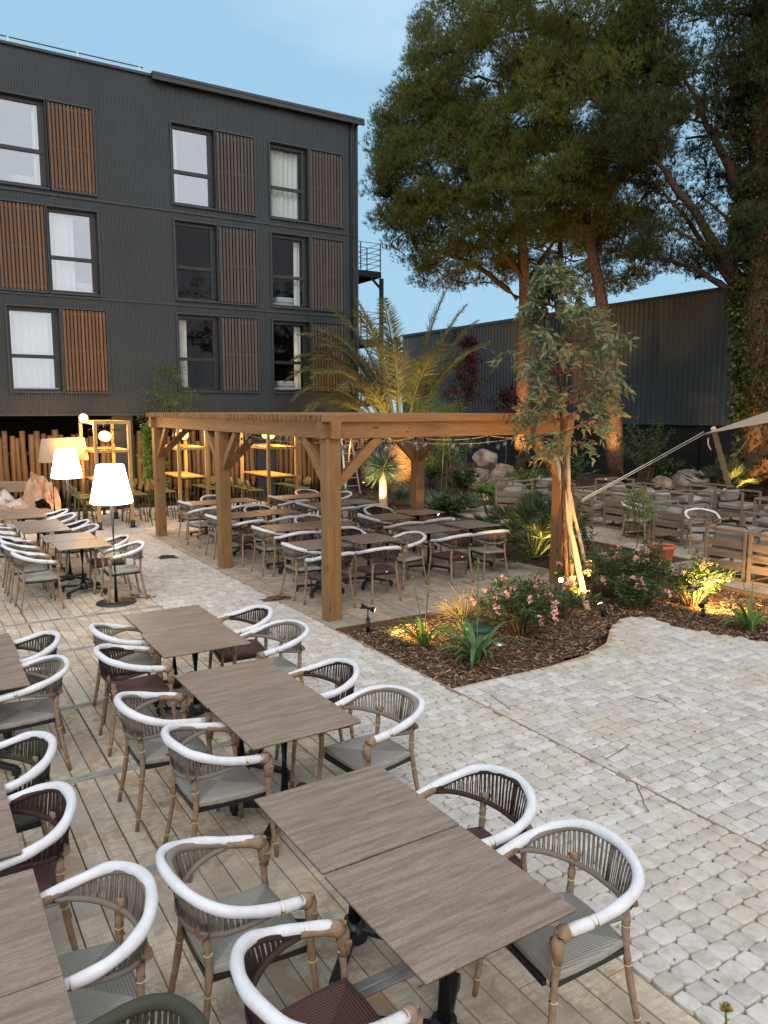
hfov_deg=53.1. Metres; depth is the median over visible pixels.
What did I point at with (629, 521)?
armchair
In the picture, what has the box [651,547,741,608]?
oleander
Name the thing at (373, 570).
armchair
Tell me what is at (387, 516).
dining table
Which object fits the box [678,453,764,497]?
fan palm
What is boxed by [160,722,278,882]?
armchair
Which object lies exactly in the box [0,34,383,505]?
corrugated building
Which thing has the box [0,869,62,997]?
dining table
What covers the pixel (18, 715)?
armchair
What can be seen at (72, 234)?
window
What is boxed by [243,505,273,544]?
armchair
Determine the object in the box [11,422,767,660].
ground
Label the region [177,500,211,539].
armchair
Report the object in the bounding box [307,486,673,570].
bark mulch
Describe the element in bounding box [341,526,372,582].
armchair
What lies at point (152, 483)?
bar stool
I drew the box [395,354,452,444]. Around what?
feathery mimosa
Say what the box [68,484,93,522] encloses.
bar stool
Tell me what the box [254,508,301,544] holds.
dining table
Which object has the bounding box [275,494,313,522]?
dining table
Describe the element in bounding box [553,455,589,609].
tree stake
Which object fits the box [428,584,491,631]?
dry tussock
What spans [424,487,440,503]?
blue agave
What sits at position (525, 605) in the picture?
oleander
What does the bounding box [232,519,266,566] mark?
armchair
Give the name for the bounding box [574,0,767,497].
umbrella pine
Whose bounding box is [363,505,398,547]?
armchair
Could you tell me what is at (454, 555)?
armchair
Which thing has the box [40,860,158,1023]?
armchair
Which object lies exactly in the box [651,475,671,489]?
boulder
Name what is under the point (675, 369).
warehouse
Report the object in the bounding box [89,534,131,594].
armchair
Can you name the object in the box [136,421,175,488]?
climbing vine
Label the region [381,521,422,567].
armchair
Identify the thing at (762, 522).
lounge seat
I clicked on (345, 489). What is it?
yucca
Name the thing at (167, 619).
dining table
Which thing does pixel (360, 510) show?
armchair
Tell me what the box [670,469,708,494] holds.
boulder
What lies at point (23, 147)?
window
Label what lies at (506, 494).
lounge seat
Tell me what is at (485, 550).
armchair
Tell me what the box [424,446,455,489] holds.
shrub
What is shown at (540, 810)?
fallen leaves
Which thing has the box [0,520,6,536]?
armchair
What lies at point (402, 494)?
agave
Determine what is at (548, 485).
fan palm
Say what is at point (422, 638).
agapanthus
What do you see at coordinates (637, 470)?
guy rope
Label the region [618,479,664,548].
slender sapling
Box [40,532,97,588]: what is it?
dining table
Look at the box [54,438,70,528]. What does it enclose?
unlit floor lamp
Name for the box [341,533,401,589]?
dining table
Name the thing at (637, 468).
guy rope
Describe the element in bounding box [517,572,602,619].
oleander
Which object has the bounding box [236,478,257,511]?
bar stool
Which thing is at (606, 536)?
lounge deck
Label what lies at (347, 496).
armchair
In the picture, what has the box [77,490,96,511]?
yellow flowers
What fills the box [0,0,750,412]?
sky
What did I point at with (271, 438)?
cage pendant
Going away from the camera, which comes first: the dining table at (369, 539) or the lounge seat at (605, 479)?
the dining table at (369, 539)
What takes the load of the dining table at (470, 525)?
on the pergola deck at (389, 605)
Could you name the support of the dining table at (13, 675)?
on the deck at (382, 978)
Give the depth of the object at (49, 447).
17.35 m
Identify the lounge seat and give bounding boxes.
[494,477,533,508]
[495,482,532,511]
[530,476,551,506]
[571,483,595,518]
[572,488,614,526]
[595,477,634,500]
[600,482,643,502]
[603,490,651,530]
[622,497,674,540]
[625,482,664,496]
[644,489,691,508]
[651,500,707,545]
[669,489,712,525]
[689,483,733,517]
[703,523,767,581]
[712,487,761,525]
[742,509,767,542]
[746,529,767,586]
[752,496,767,524]
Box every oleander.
[456,570,575,637]
[474,489,533,509]
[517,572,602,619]
[554,544,656,597]
[608,571,673,610]
[625,537,671,605]
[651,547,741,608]
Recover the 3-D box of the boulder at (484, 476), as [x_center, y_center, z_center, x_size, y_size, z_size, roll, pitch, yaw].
[3.217,-1.109,26.670,0.851,0.862,1.220,0,8,1]
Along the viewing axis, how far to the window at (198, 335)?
25.02 m
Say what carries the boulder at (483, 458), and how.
on the boulder at (499, 470)
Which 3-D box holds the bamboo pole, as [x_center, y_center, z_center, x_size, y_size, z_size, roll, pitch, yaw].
[9.673,-1.268,21.878,0.188,2.366,2.546,6,10,39]
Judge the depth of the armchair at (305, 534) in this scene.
12.44 m
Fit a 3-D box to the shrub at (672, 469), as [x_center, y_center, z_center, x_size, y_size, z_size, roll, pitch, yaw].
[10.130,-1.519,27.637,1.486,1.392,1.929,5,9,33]
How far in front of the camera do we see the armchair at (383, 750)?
5.24 m
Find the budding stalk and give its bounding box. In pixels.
[718,1001,733,1023]
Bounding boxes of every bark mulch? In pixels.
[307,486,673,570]
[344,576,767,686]
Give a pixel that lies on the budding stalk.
(725, 1006)
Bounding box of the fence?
[375,432,740,483]
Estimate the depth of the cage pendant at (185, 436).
19.53 m
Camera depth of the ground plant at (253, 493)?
24.55 m
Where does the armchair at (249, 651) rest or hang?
on the deck at (382, 978)
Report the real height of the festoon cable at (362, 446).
0.336 m
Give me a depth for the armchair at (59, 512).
15.08 m
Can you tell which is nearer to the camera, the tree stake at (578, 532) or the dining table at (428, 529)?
the tree stake at (578, 532)
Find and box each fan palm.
[457,499,537,546]
[464,486,596,563]
[519,480,551,511]
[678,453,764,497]
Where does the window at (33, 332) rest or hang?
in the corrugated building
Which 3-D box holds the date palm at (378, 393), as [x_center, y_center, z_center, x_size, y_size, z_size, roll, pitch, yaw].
[-0.137,-3.929,24.693,6.447,6.975,4.795,4,9,27]
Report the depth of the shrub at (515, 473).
24.93 m
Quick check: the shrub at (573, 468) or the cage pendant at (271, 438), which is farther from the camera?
the shrub at (573, 468)
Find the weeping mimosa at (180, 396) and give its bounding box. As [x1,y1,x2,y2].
[132,358,203,497]
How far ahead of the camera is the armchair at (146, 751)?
5.19 m
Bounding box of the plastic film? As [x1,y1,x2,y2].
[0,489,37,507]
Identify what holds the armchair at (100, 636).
on the deck at (382, 978)
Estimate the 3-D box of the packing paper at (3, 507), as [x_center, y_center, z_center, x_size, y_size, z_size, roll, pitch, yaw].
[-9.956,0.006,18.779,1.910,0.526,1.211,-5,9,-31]
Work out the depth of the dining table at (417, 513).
15.23 m
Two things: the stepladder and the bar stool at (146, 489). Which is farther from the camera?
the stepladder
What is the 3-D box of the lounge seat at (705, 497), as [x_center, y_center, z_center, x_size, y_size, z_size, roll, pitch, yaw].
[8.474,-0.292,19.934,0.763,0.820,0.769,-4,9,-30]
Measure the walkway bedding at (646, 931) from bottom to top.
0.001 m
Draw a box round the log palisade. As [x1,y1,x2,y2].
[0,429,371,508]
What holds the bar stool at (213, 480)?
on the paving
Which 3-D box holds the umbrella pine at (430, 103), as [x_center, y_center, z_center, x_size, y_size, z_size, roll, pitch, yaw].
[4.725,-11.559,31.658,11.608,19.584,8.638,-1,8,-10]
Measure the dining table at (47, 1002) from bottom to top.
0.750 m
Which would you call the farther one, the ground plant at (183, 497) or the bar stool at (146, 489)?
the ground plant at (183, 497)
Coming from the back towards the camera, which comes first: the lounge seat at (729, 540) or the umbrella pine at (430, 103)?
the umbrella pine at (430, 103)
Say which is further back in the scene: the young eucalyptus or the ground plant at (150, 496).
the ground plant at (150, 496)
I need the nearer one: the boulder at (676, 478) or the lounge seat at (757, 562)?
the lounge seat at (757, 562)
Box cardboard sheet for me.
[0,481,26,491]
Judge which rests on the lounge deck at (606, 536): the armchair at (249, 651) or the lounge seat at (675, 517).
the lounge seat at (675, 517)
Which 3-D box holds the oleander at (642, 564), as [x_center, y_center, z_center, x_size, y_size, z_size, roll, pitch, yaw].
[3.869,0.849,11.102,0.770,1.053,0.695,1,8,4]
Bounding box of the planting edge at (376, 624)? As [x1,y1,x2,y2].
[336,518,767,633]
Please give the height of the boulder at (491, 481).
0.475 m
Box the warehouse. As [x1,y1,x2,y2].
[402,287,741,485]
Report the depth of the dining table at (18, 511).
15.27 m
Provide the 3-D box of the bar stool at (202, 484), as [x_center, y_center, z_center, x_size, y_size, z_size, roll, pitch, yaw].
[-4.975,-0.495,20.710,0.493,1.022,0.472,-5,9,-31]
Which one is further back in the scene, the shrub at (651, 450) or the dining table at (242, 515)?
the shrub at (651, 450)
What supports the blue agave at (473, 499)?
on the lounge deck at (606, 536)
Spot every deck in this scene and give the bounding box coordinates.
[0,542,699,1023]
[149,518,600,628]
[441,500,761,560]
[651,558,767,594]
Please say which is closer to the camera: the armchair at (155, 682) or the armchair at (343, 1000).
the armchair at (343, 1000)
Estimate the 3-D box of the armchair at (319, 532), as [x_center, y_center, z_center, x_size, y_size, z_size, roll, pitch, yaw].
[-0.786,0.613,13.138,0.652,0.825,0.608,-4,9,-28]
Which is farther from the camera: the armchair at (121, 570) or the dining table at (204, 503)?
the dining table at (204, 503)
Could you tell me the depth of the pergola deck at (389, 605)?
12.42 m
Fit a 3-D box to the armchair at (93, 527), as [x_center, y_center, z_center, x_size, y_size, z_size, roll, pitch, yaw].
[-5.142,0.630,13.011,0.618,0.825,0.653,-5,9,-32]
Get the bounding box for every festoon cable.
[242,434,540,446]
[341,437,406,450]
[342,434,551,444]
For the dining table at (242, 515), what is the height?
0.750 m
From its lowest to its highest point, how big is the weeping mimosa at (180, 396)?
4.643 m
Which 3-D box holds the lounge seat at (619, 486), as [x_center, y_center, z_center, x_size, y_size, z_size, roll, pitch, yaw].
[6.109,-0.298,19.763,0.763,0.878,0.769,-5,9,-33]
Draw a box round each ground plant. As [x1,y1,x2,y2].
[139,489,153,502]
[166,490,196,500]
[239,487,262,497]
[279,481,294,494]
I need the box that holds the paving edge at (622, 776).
[148,534,767,851]
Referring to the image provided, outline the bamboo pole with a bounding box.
[711,426,731,487]
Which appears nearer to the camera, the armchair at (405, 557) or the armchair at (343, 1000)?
the armchair at (343, 1000)
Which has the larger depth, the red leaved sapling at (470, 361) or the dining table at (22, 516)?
the red leaved sapling at (470, 361)
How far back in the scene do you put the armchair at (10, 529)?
13.45 m
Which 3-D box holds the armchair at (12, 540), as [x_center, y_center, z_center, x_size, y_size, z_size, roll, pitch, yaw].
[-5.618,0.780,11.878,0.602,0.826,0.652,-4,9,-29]
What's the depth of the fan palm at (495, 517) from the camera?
15.07 m
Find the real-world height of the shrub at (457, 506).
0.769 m
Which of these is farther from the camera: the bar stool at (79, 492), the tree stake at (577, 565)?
the bar stool at (79, 492)
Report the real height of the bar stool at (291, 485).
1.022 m
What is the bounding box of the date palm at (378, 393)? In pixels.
[282,283,490,493]
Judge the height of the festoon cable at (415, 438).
0.191 m
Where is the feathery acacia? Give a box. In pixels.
[424,393,480,496]
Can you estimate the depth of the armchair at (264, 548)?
12.85 m
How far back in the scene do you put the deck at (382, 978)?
4.69 m
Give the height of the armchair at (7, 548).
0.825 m
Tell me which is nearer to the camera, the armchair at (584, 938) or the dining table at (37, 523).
the armchair at (584, 938)
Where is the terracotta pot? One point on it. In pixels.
(669, 550)
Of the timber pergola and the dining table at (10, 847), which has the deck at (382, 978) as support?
the dining table at (10, 847)
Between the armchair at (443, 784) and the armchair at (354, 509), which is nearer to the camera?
the armchair at (443, 784)
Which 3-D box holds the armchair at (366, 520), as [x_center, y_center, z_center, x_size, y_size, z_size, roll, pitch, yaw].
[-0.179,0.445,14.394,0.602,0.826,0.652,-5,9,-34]
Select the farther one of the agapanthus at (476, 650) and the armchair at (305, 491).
the armchair at (305, 491)
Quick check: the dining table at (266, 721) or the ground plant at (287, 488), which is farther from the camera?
the ground plant at (287, 488)
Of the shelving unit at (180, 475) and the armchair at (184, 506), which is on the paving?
the shelving unit at (180, 475)
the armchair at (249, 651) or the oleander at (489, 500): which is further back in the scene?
the oleander at (489, 500)
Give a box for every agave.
[387,480,410,501]
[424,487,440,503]
[424,489,461,511]
[453,490,483,508]
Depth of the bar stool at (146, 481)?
19.87 m
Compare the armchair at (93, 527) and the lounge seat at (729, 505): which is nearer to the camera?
the armchair at (93, 527)
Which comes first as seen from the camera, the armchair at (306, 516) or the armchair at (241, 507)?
the armchair at (306, 516)
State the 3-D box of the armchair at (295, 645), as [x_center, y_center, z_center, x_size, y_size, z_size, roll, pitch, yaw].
[-1.013,1.433,6.976,0.618,0.825,0.653,-5,9,-34]
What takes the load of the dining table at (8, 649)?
on the deck at (382, 978)
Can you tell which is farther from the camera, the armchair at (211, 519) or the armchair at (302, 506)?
the armchair at (302, 506)
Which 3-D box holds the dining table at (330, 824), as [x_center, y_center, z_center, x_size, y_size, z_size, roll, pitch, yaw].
[-0.152,1.873,3.912,0.752,0.750,0.752,-5,9,-32]
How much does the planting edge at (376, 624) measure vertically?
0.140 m
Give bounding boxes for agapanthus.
[376,574,465,645]
[434,558,528,669]
[710,574,767,629]
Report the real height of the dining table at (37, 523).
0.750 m
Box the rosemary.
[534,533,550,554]
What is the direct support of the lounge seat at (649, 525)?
on the lounge deck at (606, 536)
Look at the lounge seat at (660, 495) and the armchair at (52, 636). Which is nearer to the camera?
the armchair at (52, 636)
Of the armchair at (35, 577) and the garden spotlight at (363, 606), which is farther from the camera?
the armchair at (35, 577)
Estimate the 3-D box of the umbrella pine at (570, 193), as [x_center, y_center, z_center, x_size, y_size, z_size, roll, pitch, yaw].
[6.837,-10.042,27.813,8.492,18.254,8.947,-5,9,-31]
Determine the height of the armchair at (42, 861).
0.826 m
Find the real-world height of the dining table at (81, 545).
0.750 m
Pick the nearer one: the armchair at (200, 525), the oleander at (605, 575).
the oleander at (605, 575)
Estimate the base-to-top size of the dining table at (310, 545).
0.750 m
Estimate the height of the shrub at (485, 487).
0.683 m
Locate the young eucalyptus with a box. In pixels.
[485,258,639,581]
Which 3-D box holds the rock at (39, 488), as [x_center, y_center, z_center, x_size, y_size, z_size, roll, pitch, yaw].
[-9.249,-0.537,20.587,1.076,1.125,1.304,-5,9,-31]
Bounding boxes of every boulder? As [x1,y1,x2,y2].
[467,468,488,491]
[472,448,497,471]
[487,478,497,486]
[489,463,513,479]
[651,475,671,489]
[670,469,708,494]
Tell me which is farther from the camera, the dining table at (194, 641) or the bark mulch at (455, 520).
the bark mulch at (455, 520)
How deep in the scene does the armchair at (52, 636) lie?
6.69 m
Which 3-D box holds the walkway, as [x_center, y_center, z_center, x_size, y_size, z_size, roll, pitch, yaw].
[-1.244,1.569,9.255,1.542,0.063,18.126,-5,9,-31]
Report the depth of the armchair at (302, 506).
16.12 m
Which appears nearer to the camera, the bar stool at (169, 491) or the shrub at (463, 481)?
the bar stool at (169, 491)
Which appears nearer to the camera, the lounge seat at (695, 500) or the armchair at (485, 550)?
the armchair at (485, 550)
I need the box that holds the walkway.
[92,533,767,1023]
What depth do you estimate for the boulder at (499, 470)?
26.97 m
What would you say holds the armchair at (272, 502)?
on the pergola deck at (389, 605)
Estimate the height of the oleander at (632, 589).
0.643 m
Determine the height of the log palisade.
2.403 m
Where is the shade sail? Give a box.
[704,411,767,433]
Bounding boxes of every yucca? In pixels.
[341,485,357,498]
[360,444,407,506]
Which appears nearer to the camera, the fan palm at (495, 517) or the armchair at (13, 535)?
the armchair at (13, 535)
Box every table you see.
[0,508,40,545]
[0,512,46,552]
[0,633,19,739]
[0,657,29,778]
[0,784,21,859]
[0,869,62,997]
[0,976,75,1023]
[12,519,62,561]
[17,524,71,571]
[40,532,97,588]
[51,538,112,598]
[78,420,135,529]
[124,605,222,706]
[140,622,250,718]
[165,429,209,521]
[174,659,306,781]
[187,500,215,538]
[209,687,360,846]
[216,511,266,556]
[231,498,259,531]
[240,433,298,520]
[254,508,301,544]
[255,764,458,984]
[258,523,315,573]
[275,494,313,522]
[286,539,352,597]
[298,521,354,565]
[301,493,320,515]
[303,502,348,534]
[324,825,575,1023]
[341,499,378,532]
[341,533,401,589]
[365,513,414,555]
[392,508,443,551]
[398,524,459,575]
[442,520,500,569]
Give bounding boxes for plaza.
[454,617,767,848]
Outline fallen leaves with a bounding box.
[8,618,767,1023]
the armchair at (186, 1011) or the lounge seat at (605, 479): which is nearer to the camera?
the armchair at (186, 1011)
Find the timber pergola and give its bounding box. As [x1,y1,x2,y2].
[146,412,576,621]
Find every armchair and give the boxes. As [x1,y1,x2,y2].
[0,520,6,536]
[0,526,19,549]
[0,532,26,557]
[0,537,44,593]
[0,543,51,602]
[0,630,65,733]
[0,655,71,770]
[0,731,56,847]
[0,781,78,950]
[10,551,64,613]
[36,509,67,545]
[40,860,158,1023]
[42,512,78,557]
[54,519,89,564]
[59,523,100,574]
[88,993,208,1023]
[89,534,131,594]
[89,622,167,722]
[93,643,176,756]
[101,541,147,602]
[114,691,219,831]
[155,834,318,1022]
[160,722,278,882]
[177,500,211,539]
[187,507,216,548]
[200,495,231,530]
[205,514,241,558]
[208,605,273,668]
[229,919,422,1023]
[231,504,259,543]
[231,619,309,683]
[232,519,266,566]
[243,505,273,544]
[250,525,291,576]
[268,495,296,519]
[268,515,304,559]
[272,531,316,581]
[275,658,359,788]
[277,499,309,530]
[280,542,320,600]
[294,514,320,557]
[295,489,318,513]
[295,502,320,521]
[303,551,355,607]
[316,526,357,572]
[317,685,424,790]
[341,491,351,521]
[341,506,360,545]
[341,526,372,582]
[352,503,383,530]
[353,546,401,603]
[357,515,394,553]
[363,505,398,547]
[380,531,427,589]
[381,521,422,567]
[415,517,454,561]
[416,764,536,971]
[427,533,474,585]
[465,529,509,579]
[472,818,644,1023]
[619,501,652,542]
[684,508,720,553]
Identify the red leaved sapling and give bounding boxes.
[442,329,489,468]
[485,382,521,463]
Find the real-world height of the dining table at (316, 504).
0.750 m
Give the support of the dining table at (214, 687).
on the deck at (382, 978)
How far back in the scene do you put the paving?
18.81 m
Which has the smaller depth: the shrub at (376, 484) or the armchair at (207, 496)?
the armchair at (207, 496)
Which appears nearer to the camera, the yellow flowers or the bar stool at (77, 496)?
the bar stool at (77, 496)
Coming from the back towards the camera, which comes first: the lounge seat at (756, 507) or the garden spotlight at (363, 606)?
the lounge seat at (756, 507)
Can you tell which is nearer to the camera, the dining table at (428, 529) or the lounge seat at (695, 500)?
the dining table at (428, 529)
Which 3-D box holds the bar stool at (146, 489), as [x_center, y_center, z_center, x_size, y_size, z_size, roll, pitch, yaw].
[-5.853,-0.191,18.424,0.493,1.022,0.472,-4,9,-28]
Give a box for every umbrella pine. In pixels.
[358,0,613,468]
[454,0,693,482]
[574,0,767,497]
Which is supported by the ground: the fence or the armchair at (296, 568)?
the fence
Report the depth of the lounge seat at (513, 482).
21.49 m
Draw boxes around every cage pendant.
[88,424,120,443]
[167,428,197,441]
[257,434,283,440]
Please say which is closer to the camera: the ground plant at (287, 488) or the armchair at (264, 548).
the armchair at (264, 548)
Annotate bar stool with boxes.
[64,482,87,518]
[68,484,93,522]
[73,486,97,526]
[116,478,140,520]
[122,480,146,523]
[128,482,152,525]
[143,477,166,516]
[150,479,173,519]
[165,490,178,518]
[189,479,205,508]
[196,476,215,505]
[203,487,215,513]
[230,477,249,510]
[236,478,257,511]
[245,479,266,517]
[272,473,290,501]
[280,475,300,508]
[290,476,313,513]
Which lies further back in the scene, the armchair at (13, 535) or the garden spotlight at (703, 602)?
the armchair at (13, 535)
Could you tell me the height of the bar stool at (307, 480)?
1.022 m
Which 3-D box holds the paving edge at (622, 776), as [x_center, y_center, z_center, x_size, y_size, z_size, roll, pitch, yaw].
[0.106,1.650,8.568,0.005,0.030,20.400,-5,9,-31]
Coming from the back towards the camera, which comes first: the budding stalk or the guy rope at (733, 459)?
the guy rope at (733, 459)
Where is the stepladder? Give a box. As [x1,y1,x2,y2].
[341,438,360,493]
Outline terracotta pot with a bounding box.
[648,542,675,565]
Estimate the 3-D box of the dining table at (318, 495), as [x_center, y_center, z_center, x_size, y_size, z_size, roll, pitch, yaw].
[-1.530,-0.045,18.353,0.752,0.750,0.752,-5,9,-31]
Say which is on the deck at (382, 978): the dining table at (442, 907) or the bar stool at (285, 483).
the dining table at (442, 907)
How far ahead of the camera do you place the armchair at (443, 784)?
4.17 m
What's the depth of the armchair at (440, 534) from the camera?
13.95 m
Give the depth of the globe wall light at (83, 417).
17.52 m
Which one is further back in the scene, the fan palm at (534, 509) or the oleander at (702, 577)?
the fan palm at (534, 509)
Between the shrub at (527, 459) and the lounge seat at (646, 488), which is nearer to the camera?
the lounge seat at (646, 488)
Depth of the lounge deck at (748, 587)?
12.35 m
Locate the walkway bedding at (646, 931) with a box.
[122,573,766,1023]
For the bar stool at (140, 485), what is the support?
on the paving
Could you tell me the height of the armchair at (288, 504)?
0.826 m
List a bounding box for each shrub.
[359,451,387,489]
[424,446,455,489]
[428,489,476,515]
[438,462,480,494]
[473,482,498,498]
[500,467,541,489]
[514,434,581,475]
[535,451,599,486]
[616,416,675,486]
[642,453,685,478]
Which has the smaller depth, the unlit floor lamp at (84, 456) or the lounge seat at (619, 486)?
the unlit floor lamp at (84, 456)
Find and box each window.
[0,92,48,204]
[6,305,62,391]
[43,206,100,294]
[171,123,215,220]
[174,220,217,301]
[178,314,220,390]
[245,142,307,233]
[255,233,308,308]
[257,320,309,391]
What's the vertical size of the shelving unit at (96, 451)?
2.500 m
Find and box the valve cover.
[462,621,493,638]
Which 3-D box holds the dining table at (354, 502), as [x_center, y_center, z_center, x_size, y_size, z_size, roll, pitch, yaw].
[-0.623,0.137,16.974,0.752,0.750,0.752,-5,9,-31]
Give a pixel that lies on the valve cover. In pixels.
(486, 628)
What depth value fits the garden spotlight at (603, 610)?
10.42 m
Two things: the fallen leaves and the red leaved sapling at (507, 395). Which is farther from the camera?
the red leaved sapling at (507, 395)
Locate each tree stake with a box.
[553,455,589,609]
[565,470,591,594]
[566,456,575,596]
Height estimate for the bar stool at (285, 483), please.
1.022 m
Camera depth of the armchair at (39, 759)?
4.46 m
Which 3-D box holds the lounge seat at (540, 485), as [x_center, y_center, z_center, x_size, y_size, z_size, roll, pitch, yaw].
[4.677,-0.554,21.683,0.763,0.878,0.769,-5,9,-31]
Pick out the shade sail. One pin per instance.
(762, 418)
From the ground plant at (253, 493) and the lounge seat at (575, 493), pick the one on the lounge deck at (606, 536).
the lounge seat at (575, 493)
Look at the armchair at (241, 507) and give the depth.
15.86 m
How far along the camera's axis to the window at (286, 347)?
26.26 m
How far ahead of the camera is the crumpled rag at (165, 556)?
14.37 m
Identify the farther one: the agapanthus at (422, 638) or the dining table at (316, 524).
the dining table at (316, 524)
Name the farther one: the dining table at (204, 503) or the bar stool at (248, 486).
the bar stool at (248, 486)
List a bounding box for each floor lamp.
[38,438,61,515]
[51,449,82,552]
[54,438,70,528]
[69,438,80,525]
[70,437,90,524]
[90,464,136,607]
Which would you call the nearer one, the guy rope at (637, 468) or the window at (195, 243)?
the guy rope at (637, 468)
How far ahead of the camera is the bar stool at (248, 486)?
19.26 m
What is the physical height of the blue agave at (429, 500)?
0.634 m
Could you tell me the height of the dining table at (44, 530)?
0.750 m
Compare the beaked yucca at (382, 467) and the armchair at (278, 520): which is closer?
the armchair at (278, 520)
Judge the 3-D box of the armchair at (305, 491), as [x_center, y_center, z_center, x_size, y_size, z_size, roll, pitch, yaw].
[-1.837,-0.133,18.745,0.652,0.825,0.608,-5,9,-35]
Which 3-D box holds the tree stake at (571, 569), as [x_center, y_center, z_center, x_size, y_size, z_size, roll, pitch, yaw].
[2.821,0.223,11.639,0.081,2.111,0.833,0,8,2]
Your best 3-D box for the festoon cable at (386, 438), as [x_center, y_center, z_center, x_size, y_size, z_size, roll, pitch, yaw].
[-0.054,-1.157,12.728,5.226,0.316,0.150,1,8,10]
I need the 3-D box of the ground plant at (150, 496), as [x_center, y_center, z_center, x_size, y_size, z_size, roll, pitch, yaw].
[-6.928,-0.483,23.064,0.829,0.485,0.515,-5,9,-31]
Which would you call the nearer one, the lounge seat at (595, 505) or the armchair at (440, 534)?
the armchair at (440, 534)
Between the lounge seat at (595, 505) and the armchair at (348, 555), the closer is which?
the armchair at (348, 555)
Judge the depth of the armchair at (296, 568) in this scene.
11.21 m
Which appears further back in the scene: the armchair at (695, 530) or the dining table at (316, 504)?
the dining table at (316, 504)
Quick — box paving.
[6,501,362,541]
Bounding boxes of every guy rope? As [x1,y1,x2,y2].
[582,431,703,499]
[582,434,703,501]
[714,437,748,486]
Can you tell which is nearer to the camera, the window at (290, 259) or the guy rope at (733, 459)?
the guy rope at (733, 459)
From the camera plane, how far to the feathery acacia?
23.36 m
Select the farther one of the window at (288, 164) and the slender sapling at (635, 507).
the window at (288, 164)
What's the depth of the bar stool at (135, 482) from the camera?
19.45 m
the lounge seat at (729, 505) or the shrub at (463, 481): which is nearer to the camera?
the lounge seat at (729, 505)
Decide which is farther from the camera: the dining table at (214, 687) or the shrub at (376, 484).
the shrub at (376, 484)
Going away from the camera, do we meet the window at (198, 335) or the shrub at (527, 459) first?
the window at (198, 335)
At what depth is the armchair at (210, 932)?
3.32 m
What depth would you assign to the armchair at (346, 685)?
6.03 m
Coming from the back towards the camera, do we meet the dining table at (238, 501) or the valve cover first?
the dining table at (238, 501)
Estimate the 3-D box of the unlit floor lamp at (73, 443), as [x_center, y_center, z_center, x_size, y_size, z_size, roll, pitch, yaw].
[-7.429,-0.702,18.166,0.580,2.100,0.580,-5,9,-31]
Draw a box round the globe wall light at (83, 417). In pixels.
[79,414,89,421]
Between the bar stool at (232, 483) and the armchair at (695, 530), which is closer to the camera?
the armchair at (695, 530)
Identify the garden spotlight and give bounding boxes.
[360,603,375,632]
[597,603,607,616]
[698,597,708,618]
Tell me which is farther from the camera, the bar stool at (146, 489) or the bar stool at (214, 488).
the bar stool at (214, 488)
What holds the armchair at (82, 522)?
on the deck at (382, 978)
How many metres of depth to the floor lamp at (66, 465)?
14.69 m
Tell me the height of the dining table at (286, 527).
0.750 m
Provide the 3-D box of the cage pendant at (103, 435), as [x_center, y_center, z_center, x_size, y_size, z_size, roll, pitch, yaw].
[-6.692,-1.884,18.387,0.616,0.478,0.696,-5,9,-31]
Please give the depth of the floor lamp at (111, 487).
10.66 m
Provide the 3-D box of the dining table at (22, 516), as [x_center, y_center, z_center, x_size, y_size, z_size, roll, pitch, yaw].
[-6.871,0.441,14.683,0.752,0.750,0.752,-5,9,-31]
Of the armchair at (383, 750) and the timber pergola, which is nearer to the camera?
the armchair at (383, 750)

